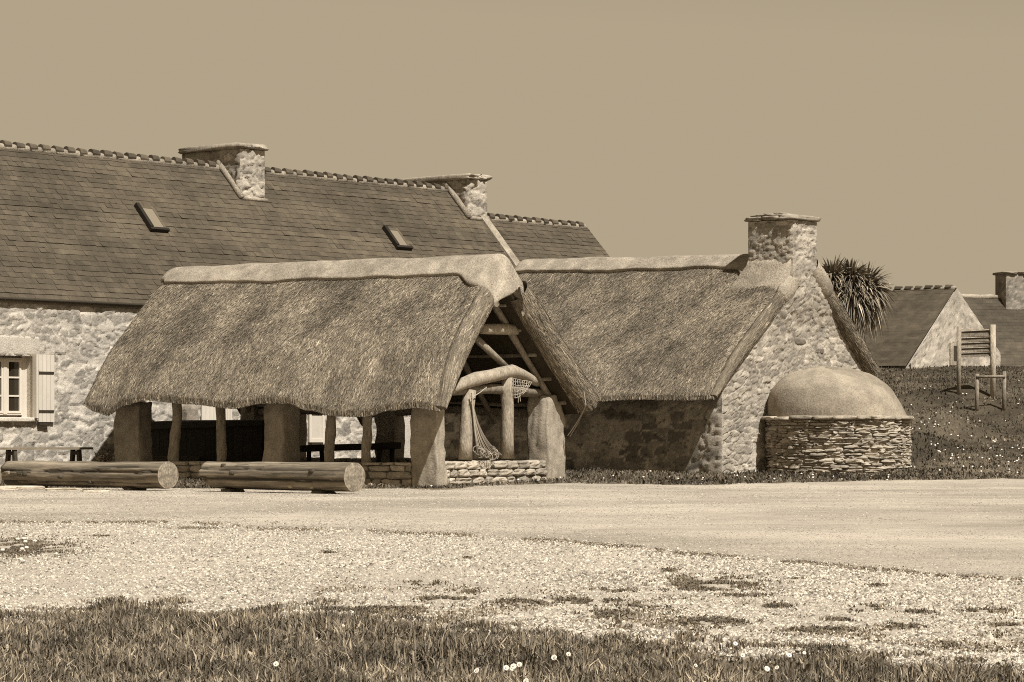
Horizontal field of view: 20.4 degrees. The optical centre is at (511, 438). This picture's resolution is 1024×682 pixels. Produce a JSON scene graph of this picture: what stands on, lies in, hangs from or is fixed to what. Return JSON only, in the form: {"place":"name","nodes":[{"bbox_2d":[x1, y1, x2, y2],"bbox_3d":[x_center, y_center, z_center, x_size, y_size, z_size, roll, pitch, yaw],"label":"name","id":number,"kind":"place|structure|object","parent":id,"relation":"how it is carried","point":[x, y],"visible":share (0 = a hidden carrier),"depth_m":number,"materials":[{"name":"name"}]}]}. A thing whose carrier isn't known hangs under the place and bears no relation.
{"place":"outdoors","nodes":[
{"label":"outdoors","id":0,"kind":"place"},
{"bbox_2d":[0,478,1023,578],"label":"road","id":1,"kind":"structure","parent":0,"point":[912,486],"depth_m":43.62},
{"bbox_2d":[0,486,17,489],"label":"flat stone","id":2,"kind":"object","parent":1,"relation":"on","point":[8,488],"visible":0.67,"depth_m":64.03,"materials":[{"name":"stone"}]},
{"bbox_2d":[15,486,44,488],"bbox_3d":[-11.234,1.117,64.948,1.183,0.106,0.294,0,0,-6],"label":"flat stone","id":3,"kind":"object","parent":1,"relation":"on","point":[31,487],"visible":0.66,"depth_m":64.84,"materials":[{"name":"stone"}]},
{"bbox_2d":[44,488,81,489],"bbox_3d":[-9.984,1.127,63.398,0.867,0.082,0.300,0,0,-6],"label":"flat stone","id":4,"kind":"object","parent":1,"relation":"on","point":[63,488],"visible":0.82,"depth_m":63.26,"materials":[{"name":"stone"}]},
{"bbox_2d":[0,461,178,490],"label":"log bench","id":5,"kind":"object","parent":1,"relation":"on","point":[132,476],"visible":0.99,"depth_m":63.96,"materials":[{"name":"brown wood"}]},
{"bbox_2d":[82,490,109,491],"bbox_3d":[-9.061,1.137,61.899,0.628,0.063,0.305,0,0,-6],"label":"flat stone","id":6,"kind":"object","parent":1,"relation":"on","point":[96,490],"visible":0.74,"depth_m":61.77,"materials":[{"name":"stone"}]},
{"bbox_2d":[197,461,364,493],"bbox_3d":[-4.969,0.830,60.569,4.657,0.693,0.649,0,0,43],"label":"log bench","id":7,"kind":"object","parent":1,"relation":"on","point":[322,477],"visible":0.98,"depth_m":60.12,"materials":[{"name":"brown wood"}]},
{"bbox_2d":[0,451,1023,673],"bbox_3d":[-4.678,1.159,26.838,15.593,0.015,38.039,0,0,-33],"label":"gravel path","id":8,"kind":"structure","parent":0,"point":[425,579],"depth_m":23.72,"materials":[{"name":"beige gravel"}]},
{"bbox_2d":[0,386,1021,550],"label":"wildflowers","id":9,"kind":"object","parent":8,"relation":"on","point":[21,548],"visible":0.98,"depth_m":73.87,"materials":[{"name":"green plant"}]},
{"bbox_2d":[0,518,1023,653],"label":"gravel weeds","id":10,"kind":"object","parent":8,"relation":"on","point":[687,583],"visible":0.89,"depth_m":19.97,"materials":[{"name":"green plant"}]},
{"bbox_2d":[0,0,1023,294],"label":"sky","id":11,"kind":"structure","parent":0,"point":[659,127],"materials":[{"name":"beige"}]},
{"bbox_2d":[0,365,1023,676],"bbox_3d":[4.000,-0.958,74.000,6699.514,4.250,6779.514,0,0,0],"label":"ground","id":12,"kind":"structure","parent":0,"point":[993,410],"depth_m":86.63,"materials":[{"name":"brown plant"}]},
{"bbox_2d":[0,447,92,461],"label":"plank bench","id":13,"kind":"object","parent":12,"relation":"on","point":[74,451],"visible":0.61,"depth_m":74.57,"materials":[{"name":"brown wood"}]},
{"bbox_2d":[94,452,113,461],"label":"shrub","id":14,"kind":"object","parent":12,"relation":"on","point":[104,458],"visible":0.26,"depth_m":76.79,"materials":[{"name":"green plant"}]},
{"bbox_2d":[151,420,264,461],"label":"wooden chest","id":15,"kind":"object","parent":12,"relation":"on","point":[244,440],"visible":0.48,"depth_m":75.84,"materials":[{"name":"brown wood"}]},
{"bbox_2d":[0,140,519,469],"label":"stone house","id":16,"kind":"structure","parent":12,"relation":"on","point":[96,246],"depth_m":81.41,"materials":[{"name":"granite stone"},{"name":"slate"},{"name":"painted wood"}]},
{"bbox_2d":[0,356,26,416],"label":"window","id":17,"kind":"structure","parent":16,"relation":"in","point":[13,371],"depth_m":75.63,"materials":[{"name":"paint"}]},
{"bbox_2d":[201,405,215,419],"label":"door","id":18,"kind":"structure","parent":16,"relation":"in","point":[207,413],"depth_m":80.45,"materials":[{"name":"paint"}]},
{"bbox_2d":[83,254,598,486],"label":"thatched shelter","id":19,"kind":"object","parent":12,"relation":"on","point":[282,350],"visible":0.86,"depth_m":71.40,"materials":[{"name":"plant"}]},
{"bbox_2d":[471,387,501,460],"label":"fishing net","id":20,"kind":"object","parent":19,"relation":"hanging from","point":[477,427],"visible":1,"depth_m":69.82,"materials":[{"name":"fabric"}]},
{"bbox_2d":[513,378,531,400],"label":"fishing net","id":21,"kind":"object","parent":19,"relation":"hanging from","point":[515,394],"visible":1,"depth_m":71.38,"materials":[{"name":"fabric"}]},
{"bbox_2d":[567,392,585,435],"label":"rope","id":22,"kind":"object","parent":19,"relation":"attached to","point":[579,417],"visible":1,"depth_m":72.67,"materials":[{"name":"beige fabric"}]},
{"bbox_2d":[300,442,400,465],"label":"wooden table","id":23,"kind":"object","parent":12,"relation":"on","point":[378,447],"visible":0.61,"depth_m":74.13,"materials":[{"name":"brown wood"}]},
{"bbox_2d":[0,592,1023,681],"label":"meadow grass","id":24,"kind":"structure","parent":12,"relation":"on","point":[106,639],"depth_m":14.51,"materials":[{"name":"brown plant"}]},
{"bbox_2d":[510,663,516,679],"bbox_3d":[0.015,1.086,12.729,0.032,0.165,0.021,-6,9,11],"label":"daisy","id":25,"kind":"object","parent":24,"relation":"on","point":[513,666],"visible":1,"depth_m":12.72,"materials":[{"name":"white plant"}]},
{"bbox_2d":[516,662,521,675],"bbox_3d":[0.034,1.094,13.010,0.029,0.150,0.019,2,13,13],"label":"daisy","id":26,"kind":"object","parent":12,"relation":"on","point":[519,664],"visible":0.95,"depth_m":12.99,"materials":[{"name":"white plant"}]},
{"bbox_2d":[487,213,609,260],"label":"row cottage","id":27,"kind":"structure","parent":12,"relation":"on","point":[524,238],"depth_m":96.84,"materials":[{"name":"stone"}]},
{"bbox_2d":[444,212,914,473],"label":"oven house","id":28,"kind":"structure","parent":12,"relation":"on","point":[759,356],"depth_m":79.12,"materials":[{"name":"stone"}]},
{"bbox_2d":[733,642,737,664],"bbox_3d":[1.136,1.100,14.503,0.026,0.135,0.017,3,7,-6],"label":"daisy","id":29,"kind":"object","parent":12,"relation":"on","point":[735,644],"visible":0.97,"depth_m":14.50,"materials":[{"name":"white plant"}]},
{"bbox_2d":[764,666,769,681],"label":"daisy","id":30,"kind":"object","parent":12,"relation":"on","point":[767,668],"visible":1,"depth_m":12.75,"materials":[{"name":"white plant"}]},
{"bbox_2d":[817,255,900,342],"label":"palm tree","id":31,"kind":"object","parent":12,"relation":"on","point":[857,290],"visible":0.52,"depth_m":91.37,"materials":[{"name":"green plant"}]},
{"bbox_2d":[857,284,1000,368],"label":"gabled cottage","id":32,"kind":"structure","parent":12,"relation":"on","point":[923,323],"depth_m":121.48,"materials":[{"name":"stone"}]},
{"bbox_2d":[949,341,956,364],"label":"window","id":33,"kind":"structure","parent":32,"relation":"in","point":[952,346],"depth_m":121.66,"materials":[{"name":"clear glass"}]},
{"bbox_2d":[957,324,995,397],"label":"slatted board","id":34,"kind":"object","parent":12,"relation":"on","point":[988,339],"visible":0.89,"depth_m":98.53,"materials":[{"name":"beige wood"}]},
{"bbox_2d":[975,371,1005,410],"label":"rail fence","id":35,"kind":"object","parent":12,"relation":"on","point":[978,376],"visible":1,"depth_m":91.51,"materials":[{"name":"beige wood"}]},
{"bbox_2d":[961,271,1023,366],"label":"slate cottage","id":36,"kind":"structure","parent":12,"relation":"on","point":[1002,308],"depth_m":130.40,"materials":[{"name":"stone"}]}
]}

